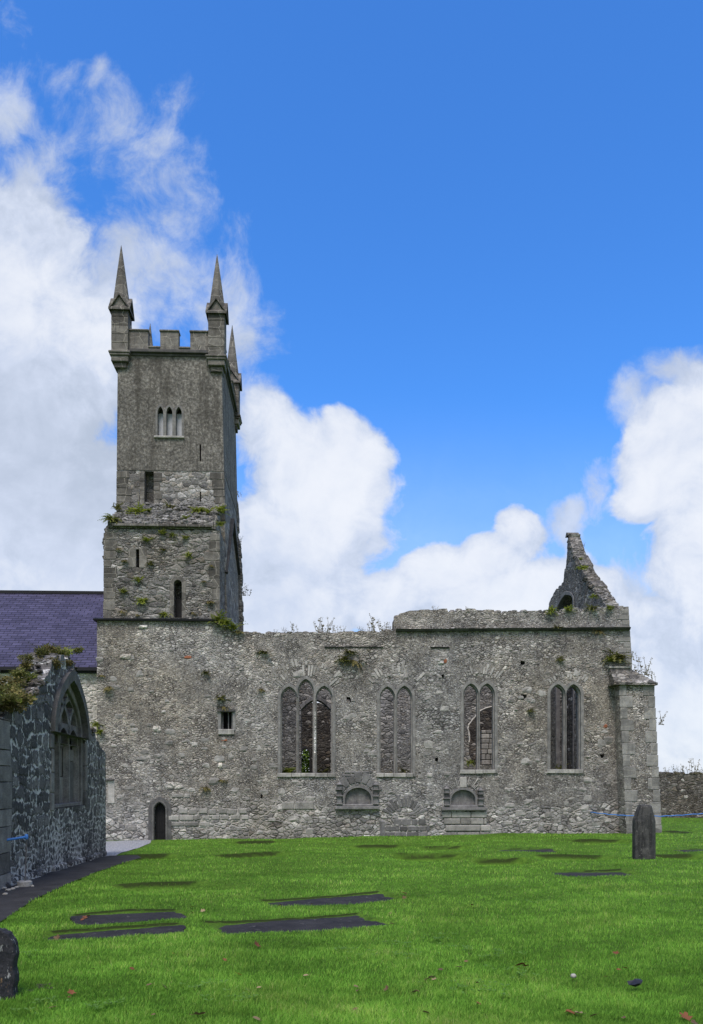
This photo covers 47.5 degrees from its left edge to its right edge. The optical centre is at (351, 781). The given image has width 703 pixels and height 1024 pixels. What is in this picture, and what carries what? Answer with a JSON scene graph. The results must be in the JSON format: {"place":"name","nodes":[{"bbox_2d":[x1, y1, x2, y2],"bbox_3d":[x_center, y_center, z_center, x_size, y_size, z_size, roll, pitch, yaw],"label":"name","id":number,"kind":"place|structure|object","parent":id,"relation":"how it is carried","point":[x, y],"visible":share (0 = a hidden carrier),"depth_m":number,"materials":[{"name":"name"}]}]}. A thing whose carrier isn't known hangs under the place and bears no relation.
{"place":"outdoors","nodes":[
{"label":"outdoors","id":0,"kind":"place"},
{"bbox_2d":[0,855,140,920],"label":"path","id":1,"kind":"structure","parent":0,"point":[16,899],"depth_m":16.44,"materials":[{"name":"grey asphalt"}]},
{"bbox_2d":[17,839,32,886],"bbox_3d":[-6.345,1.572,15.512,0.290,1.018,0.286,0,0,-2],"label":"rope post","id":2,"kind":"object","parent":1,"relation":"on","point":[24,883],"visible":0.83,"depth_m":15.45,"materials":[{"name":"concrete"}]},
{"bbox_2d":[7,834,27,840],"bbox_3d":[-7.887,1.120,14.839,3.499,0.219,0.085,0,0,-22],"label":"rope","id":3,"kind":"object","parent":2,"relation":"attached to","point":[21,837],"visible":0.92,"depth_m":15.42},
{"bbox_2d":[106,840,150,855],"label":"gravel yard","id":4,"kind":"structure","parent":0,"point":[114,848],"depth_m":30.26,"materials":[{"name":"grey gravel"}]},
{"bbox_2d":[0,817,702,1023],"bbox_3d":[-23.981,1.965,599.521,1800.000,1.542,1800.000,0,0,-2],"label":"lawn","id":5,"kind":"structure","parent":0,"point":[451,854],"depth_m":13.73,"materials":[{"name":"green plant"}]},
{"bbox_2d":[0,927,19,999],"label":"gravestone","id":6,"kind":"object","parent":5,"relation":"on","point":[9,957],"visible":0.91,"depth_m":6.54,"materials":[{"name":"grey stone"}]},
{"bbox_2d":[18,983,52,992],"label":"grass","id":7,"kind":"structure","parent":5,"relation":"on","point":[35,987],"depth_m":6.88,"materials":[{"name":"green plant"}]},
{"bbox_2d":[0,590,103,739],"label":"slate roofed church","id":8,"kind":"structure","parent":5,"relation":"on","point":[36,618],"depth_m":37.84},
{"bbox_2d":[0,652,106,889],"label":"transept wall","id":9,"kind":"structure","parent":5,"relation":"on","point":[52,780],"depth_m":18.79,"materials":[{"name":"stone"}]},
{"bbox_2d":[0,685,18,704],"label":"ivy clump","id":10,"kind":"object","parent":9,"relation":"on","point":[1,697],"visible":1,"depth_m":14.65,"materials":[{"name":"green plant"}]},
{"bbox_2d":[0,690,21,704],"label":"ivy clump","id":11,"kind":"object","parent":9,"relation":"on","point":[13,698],"visible":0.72,"depth_m":15.36,"materials":[{"name":"green plant"}]},
{"bbox_2d":[0,681,25,692],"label":"ivy clump","id":12,"kind":"object","parent":9,"relation":"on","point":[8,688],"visible":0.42,"depth_m":16.56,"materials":[{"name":"green plant"}]},
{"bbox_2d":[5,705,26,713],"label":"ivy clump","id":13,"kind":"object","parent":9,"relation":"attached to","point":[20,711],"visible":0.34,"depth_m":15.94,"materials":[{"name":"green plant"}]},
{"bbox_2d":[1,685,36,704],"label":"ivy clump","id":14,"kind":"object","parent":9,"relation":"on","point":[19,692],"visible":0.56,"depth_m":16.14,"materials":[{"name":"green plant"}]},
{"bbox_2d":[8,665,33,679],"bbox_3d":[-7.299,-2.379,17.576,0.582,0.312,0.800,0,0,-37],"label":"ivy clump","id":15,"kind":"object","parent":9,"relation":"on","point":[22,673],"visible":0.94,"depth_m":17.39,"materials":[{"name":"green plant"}]},
{"bbox_2d":[9,652,34,661],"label":"ivy clump","id":16,"kind":"object","parent":9,"relation":"attached to","point":[27,656],"visible":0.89,"depth_m":17.86,"materials":[{"name":"green plant"}]},
{"bbox_2d":[0,693,44,711],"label":"ivy clump","id":17,"kind":"object","parent":9,"relation":"on","point":[11,706],"visible":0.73,"depth_m":15.51,"materials":[{"name":"green plant"}]},
{"bbox_2d":[0,673,46,688],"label":"ivy clump","id":18,"kind":"object","parent":9,"relation":"on","point":[6,678],"visible":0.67,"depth_m":16.92,"materials":[{"name":"green plant"}]},
{"bbox_2d":[16,669,37,681],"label":"ivy clump","id":19,"kind":"object","parent":9,"relation":"on","point":[30,678],"visible":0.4,"depth_m":18.01,"materials":[{"name":"green plant"}]},
{"bbox_2d":[18,693,35,706],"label":"ivy clump","id":20,"kind":"object","parent":9,"relation":"attached to","point":[26,703],"visible":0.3,"depth_m":16.32,"materials":[{"name":"green plant"}]},
{"bbox_2d":[19,659,35,670],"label":"ivy clump","id":21,"kind":"object","parent":9,"relation":"on","point":[27,665],"visible":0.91,"depth_m":17.90,"materials":[{"name":"green plant"}]},
{"bbox_2d":[29,643,49,657],"bbox_3d":[-7.436,-3.138,19.072,0.501,0.377,0.689,0,0,-18],"label":"ivy clump","id":22,"kind":"object","parent":9,"relation":"on","point":[38,650],"visible":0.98,"depth_m":19.06,"materials":[{"name":"green plant"}]},
{"bbox_2d":[31,644,56,650],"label":"ivy clump","id":23,"kind":"object","parent":9,"relation":"on","point":[48,647],"visible":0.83,"depth_m":19.66,"materials":[{"name":"green plant"}]},
{"bbox_2d":[45,656,67,669],"bbox_3d":[-7.024,-2.852,19.256,0.388,0.324,1.021,0,0,19],"label":"ivy clump","id":24,"kind":"object","parent":9,"relation":"attached to","point":[56,662],"visible":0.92,"depth_m":19.05,"materials":[{"name":"green plant"}]},
{"bbox_2d":[41,643,81,656],"bbox_3d":[-7.495,-3.370,20.524,0.984,0.481,0.716,0,0,-28],"label":"ivy clump","id":25,"kind":"object","parent":9,"relation":"on","point":[58,651],"visible":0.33,"depth_m":20.50,"materials":[{"name":"green plant"}]},
{"bbox_2d":[52,646,72,655],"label":"ivy clump","id":26,"kind":"object","parent":9,"relation":"on","point":[70,650],"visible":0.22,"depth_m":21.11,"materials":[{"name":"green plant"}]},
{"bbox_2d":[51,669,89,807],"bbox_3d":[-7.486,-1.138,20.549,0.700,3.561,3.648,0,0,-6],"label":"blind window","id":27,"kind":"structure","parent":9,"relation":"in","point":[70,715],"depth_m":21.01,"materials":[{"name":"stone"}]},
{"bbox_2d":[66,645,84,654],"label":"ivy clump","id":28,"kind":"object","parent":9,"relation":"on","point":[76,650],"visible":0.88,"depth_m":22.54,"materials":[{"name":"green plant"}]},
{"bbox_2d":[65,659,85,666],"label":"ivy clump","id":29,"kind":"object","parent":9,"relation":"on","point":[69,662],"visible":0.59,"depth_m":20.20,"materials":[{"name":"green plant"}]},
{"bbox_2d":[48,925,185,939],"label":"grave slab","id":30,"kind":"structure","parent":5,"relation":"on","point":[162,930],"depth_m":10.21,"materials":[{"name":"stone"}]},
{"bbox_2d":[70,912,186,924],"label":"grave slab","id":31,"kind":"structure","parent":5,"relation":"on","point":[112,918],"depth_m":11.35,"materials":[{"name":"stone"}]},
{"bbox_2d":[102,246,243,630],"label":"church tower","id":32,"kind":"structure","parent":5,"relation":"on","point":[179,421],"depth_m":36.84,"materials":[{"name":"stone"}]},
{"bbox_2d":[97,513,119,522],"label":"wall fern","id":33,"kind":"object","parent":32,"relation":"attached to","point":[106,517],"depth_m":34.77,"materials":[{"name":"green plant"}]},
{"bbox_2d":[106,513,121,522],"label":"wall fern","id":34,"kind":"object","parent":32,"relation":"attached to","point":[112,520],"depth_m":34.72,"materials":[{"name":"green plant"}]},
{"bbox_2d":[112,502,125,510],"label":"wall fern","id":35,"kind":"object","parent":32,"relation":"attached to","point":[116,507],"depth_m":35.84,"materials":[{"name":"green plant"}]},
{"bbox_2d":[127,502,148,514],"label":"wall fern","id":36,"kind":"object","parent":32,"relation":"attached to","point":[138,509],"depth_m":35.78,"materials":[{"name":"green plant"}]},
{"bbox_2d":[132,575,143,582],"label":"wall fern","id":37,"kind":"object","parent":32,"relation":"attached to","point":[138,579],"depth_m":34.81,"materials":[{"name":"green plant"}]},
{"bbox_2d":[135,597,148,604],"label":"wall fern","id":38,"kind":"object","parent":32,"relation":"attached to","point":[142,601],"depth_m":34.81,"materials":[{"name":"green plant"}]},
{"bbox_2d":[141,536,152,541],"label":"wall fern","id":39,"kind":"object","parent":32,"relation":"attached to","point":[145,539],"depth_m":34.86,"materials":[{"name":"green plant"}]},
{"bbox_2d":[164,501,177,509],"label":"wall fern","id":40,"kind":"object","parent":32,"relation":"attached to","point":[169,506],"depth_m":35.92,"materials":[{"name":"green plant"}]},
{"bbox_2d":[189,506,204,512],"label":"wall fern","id":41,"kind":"object","parent":32,"relation":"attached to","point":[197,509],"depth_m":35.90,"materials":[{"name":"green plant"}]},
{"bbox_2d":[200,506,214,512],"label":"wall fern","id":42,"kind":"object","parent":32,"relation":"attached to","point":[207,510],"depth_m":35.90,"materials":[{"name":"green plant"}]},
{"bbox_2d":[214,521,225,526],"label":"wall fern","id":43,"kind":"object","parent":32,"relation":"attached to","point":[220,523],"depth_m":34.94,"materials":[{"name":"green plant"}]},
{"bbox_2d":[215,505,229,514],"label":"wall fern","id":44,"kind":"object","parent":32,"relation":"attached to","point":[219,508],"depth_m":36.00,"materials":[{"name":"green plant"}]},
{"bbox_2d":[241,583,251,595],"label":"dry weed","id":45,"kind":"object","parent":32,"relation":"on","point":[243,593],"visible":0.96,"depth_m":43.31,"materials":[{"name":"grey plant"}]},
{"bbox_2d":[219,915,386,934],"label":"grave slab","id":46,"kind":"structure","parent":5,"relation":"on","point":[318,924],"depth_m":10.86,"materials":[{"name":"stone"}]},
{"bbox_2d":[302,749,308,772],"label":"bush","id":47,"kind":"object","parent":5,"relation":"on","point":[305,760],"visible":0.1,"depth_m":57.03,"materials":[{"name":"green plant"}]},
{"bbox_2d":[268,894,392,906],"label":"grave slab","id":48,"kind":"structure","parent":5,"relation":"on","point":[349,900],"depth_m":13.46,"materials":[{"name":"stone"}]},
{"bbox_2d":[10,869,677,1013],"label":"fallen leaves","id":49,"kind":"object","parent":5,"relation":"on","point":[198,986],"visible":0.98,"depth_m":6.86,"materials":[{"name":"brown plant"}]},
{"bbox_2d":[262,682,491,797],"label":"wall","id":50,"kind":"structure","parent":5,"relation":"on","point":[324,699],"depth_m":45.52,"materials":[{"name":"stone"}]},
{"bbox_2d":[93,607,661,840],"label":"church wall","id":51,"kind":"structure","parent":5,"relation":"on","point":[172,739],"depth_m":35.02,"materials":[{"name":"stone"}]},
{"bbox_2d":[90,720,105,729],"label":"wall fern","id":52,"kind":"object","parent":51,"relation":"attached to","point":[96,724],"depth_m":34.49,"materials":[{"name":"green plant"}]},
{"bbox_2d":[148,797,170,839],"bbox_3d":[-8.322,1.705,34.790,0.995,2.142,0.310,0,0,-2],"label":"doorway","id":53,"kind":"structure","parent":51,"relation":"in","point":[162,823],"depth_m":34.68,"materials":[{"name":"stone"}]},
{"bbox_2d":[158,611,170,616],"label":"wall fern","id":54,"kind":"object","parent":51,"relation":"attached to","point":[164,614],"depth_m":34.88,"materials":[{"name":"green plant"}]},
{"bbox_2d":[208,609,228,625],"bbox_3d":[-5.700,-7.064,34.635,1.234,0.769,0.550,0,0,-26],"label":"wall fern","id":55,"kind":"object","parent":51,"relation":"attached to","point":[217,619],"depth_m":34.66,"materials":[{"name":"green plant"}]},
{"bbox_2d":[214,619,231,625],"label":"wall fern","id":56,"kind":"object","parent":51,"relation":"attached to","point":[226,622],"depth_m":34.67,"materials":[{"name":"green plant"}]},
{"bbox_2d":[215,694,230,700],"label":"wall fern","id":57,"kind":"object","parent":51,"relation":"attached to","point":[221,697],"depth_m":34.70,"materials":[{"name":"green plant"}]},
{"bbox_2d":[217,709,235,734],"bbox_3d":[-5.456,-2.622,35.090,0.803,1.119,0.760,0,0,-2],"label":"square window","id":58,"kind":"structure","parent":51,"relation":"in","point":[226,719],"depth_m":34.81,"materials":[{"name":"stone"}]},
{"bbox_2d":[222,619,243,630],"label":"wall fern","id":59,"kind":"object","parent":51,"relation":"attached to","point":[232,626],"depth_m":34.73,"materials":[{"name":"green plant"}]},
{"bbox_2d":[277,676,335,776],"bbox_3d":[-1.985,-2.430,35.360,2.548,4.442,0.979,0,0,-2],"label":"traceried window","id":60,"kind":"structure","parent":51,"relation":"in","point":[296,689],"depth_m":34.97,"materials":[{"name":"stone"}]},
{"bbox_2d":[282,767,295,772],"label":"wall fern","id":61,"kind":"object","parent":60,"relation":"on","point":[288,770],"depth_m":35.96,"materials":[{"name":"green plant"}]},
{"bbox_2d":[318,617,334,631],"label":"dry weed","id":62,"kind":"object","parent":51,"relation":"on","point":[328,628],"visible":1,"depth_m":35.11,"materials":[{"name":"grey plant"}]},
{"bbox_2d":[335,655,353,662],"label":"wall fern","id":63,"kind":"object","parent":51,"relation":"attached to","point":[343,659],"depth_m":34.90,"materials":[{"name":"green plant"}]},
{"bbox_2d":[342,648,360,656],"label":"wall fern","id":64,"kind":"object","parent":51,"relation":"attached to","point":[347,651],"depth_m":34.93,"materials":[{"name":"green plant"}]},
{"bbox_2d":[343,658,366,669],"bbox_3d":[0.130,-5.156,34.911,1.206,0.574,0.438,0,0,-4],"label":"wall fern","id":65,"kind":"object","parent":51,"relation":"attached to","point":[355,662],"depth_m":34.87,"materials":[{"name":"green plant"}]},
{"bbox_2d":[369,613,380,631],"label":"dry weed","id":66,"kind":"object","parent":51,"relation":"on","point":[373,620],"visible":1,"depth_m":35.12,"materials":[{"name":"grey plant"}]},
{"bbox_2d":[376,682,415,776],"bbox_3d":[1.934,-2.291,35.514,1.729,4.159,0.983,0,0,-2],"label":"traceried window","id":67,"kind":"structure","parent":51,"relation":"in","point":[404,685],"depth_m":35.10,"materials":[{"name":"stone"}]},
{"bbox_2d":[464,759,480,766],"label":"wall fern","id":68,"kind":"object","parent":51,"relation":"attached to","point":[468,762],"depth_m":36.27,"materials":[{"name":"green plant"}]},
{"bbox_2d":[460,680,497,773],"bbox_3d":[5.602,-2.425,35.661,1.673,4.128,0.982,0,0,-2],"label":"traceried window","id":69,"kind":"structure","parent":51,"relation":"in","point":[477,688],"depth_m":35.25,"materials":[{"name":"stone"}]},
{"bbox_2d":[545,605,558,615],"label":"wall fern","id":70,"kind":"object","parent":51,"relation":"attached to","point":[552,609],"depth_m":35.26,"materials":[{"name":"green plant"}]},
{"bbox_2d":[547,681,583,772],"bbox_3d":[9.454,-2.427,35.817,1.650,4.096,0.979,0,0,-2],"label":"traceried window","id":71,"kind":"structure","parent":51,"relation":"in","point":[580,694],"depth_m":35.41,"materials":[{"name":"stone"}]},
{"bbox_2d":[562,604,575,611],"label":"wall fern","id":72,"kind":"object","parent":51,"relation":"attached to","point":[567,608],"depth_m":35.30,"materials":[{"name":"green plant"}]},
{"bbox_2d":[583,603,602,612],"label":"wall fern","id":73,"kind":"object","parent":51,"relation":"attached to","point":[591,607],"depth_m":35.36,"materials":[{"name":"green plant"}]},
{"bbox_2d":[606,655,620,661],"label":"wall fern","id":74,"kind":"object","parent":51,"relation":"attached to","point":[610,659],"depth_m":35.37,"materials":[{"name":"green plant"}]},
{"bbox_2d":[601,648,636,667],"bbox_3d":[11.779,-5.472,35.282,1.534,0.897,0.668,0,0,9],"label":"wall fern","id":75,"kind":"object","parent":51,"relation":"attached to","point":[616,656],"depth_m":35.34,"materials":[{"name":"green plant"}]},
{"bbox_2d":[633,666,649,677],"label":"dry weed","id":76,"kind":"object","parent":51,"relation":"on","point":[644,672],"visible":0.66,"depth_m":35.42,"materials":[{"name":"grey plant"}]},
{"bbox_2d":[636,656,652,675],"bbox_3d":[13.011,-5.166,35.520,0.755,0.889,0.428,0,0,-4],"label":"dry weed","id":77,"kind":"object","parent":51,"relation":"on","point":[638,660],"visible":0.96,"depth_m":35.48,"materials":[{"name":"grey plant"}]},
{"bbox_2d":[656,711,667,724],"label":"dry weed","id":78,"kind":"object","parent":51,"relation":"attached to","point":[661,719],"visible":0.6,"depth_m":35.43,"materials":[{"name":"grey plant"}]},
{"bbox_2d":[301,703,491,772],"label":"side chapel","id":79,"kind":"structure","parent":5,"relation":"on","point":[323,736],"depth_m":49.97,"materials":[{"name":"grey stone"}]},
{"bbox_2d":[301,746,311,772],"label":"doorway","id":80,"kind":"structure","parent":79,"relation":"in","point":[305,747],"depth_m":49.88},
{"bbox_2d":[499,849,555,852],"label":"grave slab","id":81,"kind":"structure","parent":5,"relation":"on","point":[547,850],"depth_m":25.15,"materials":[{"name":"stone"}]},
{"bbox_2d":[548,532,622,768],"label":"broken gable","id":82,"kind":"structure","parent":5,"relation":"on","point":[577,587],"depth_m":41.89,"materials":[{"name":"stone"}]},
{"bbox_2d":[579,565,588,570],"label":"wall fern","id":83,"kind":"object","parent":82,"relation":"attached to","point":[583,567],"depth_m":39.10,"materials":[{"name":"green plant"}]},
{"bbox_2d":[554,872,633,876],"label":"grave slab","id":84,"kind":"structure","parent":5,"relation":"on","point":[595,874],"depth_m":17.68,"materials":[{"name":"stone"}]},
{"bbox_2d":[627,979,641,986],"bbox_3d":[2.469,1.751,6.948,0.132,0.065,0.096,0,0,-30],"label":"scrap","id":85,"kind":"object","parent":5,"relation":"on","point":[636,982],"visible":1,"depth_m":6.93,"materials":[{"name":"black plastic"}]},
{"bbox_2d":[632,804,655,859],"bbox_3d":[7.623,1.393,20.764,0.550,1.619,0.340,0,0,-2],"label":"gravestone","id":86,"kind":"object","parent":5,"relation":"on","point":[643,834],"visible":0.78,"depth_m":20.63,"materials":[{"name":"grey stone"}]},
{"bbox_2d":[659,772,702,817],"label":"boundary wall","id":87,"kind":"structure","parent":5,"relation":"on","point":[681,793],"depth_m":52.41,"materials":[{"name":"grey stone"}]},
{"bbox_2d":[688,758,699,773],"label":"dry weed","id":88,"kind":"object","parent":87,"relation":"on","point":[693,766],"visible":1,"depth_m":52.37,"materials":[{"name":"grey plant"}]},
{"bbox_2d":[680,1012,692,1022],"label":"fallen leaf","id":89,"kind":"object","parent":5,"relation":"on","point":[685,1015],"visible":1,"depth_m":5.96,"materials":[{"name":"brown plant"}]},
{"bbox_2d":[673,850,700,851],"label":"grave slab","id":90,"kind":"structure","parent":5,"relation":"on","point":[687,850],"depth_m":24.59,"materials":[{"name":"stone"}]},
{"bbox_2d":[0,0,702,773],"label":"sky","id":91,"kind":"structure","parent":0,"point":[457,244],"materials":[{"name":"blue"}]}
]}

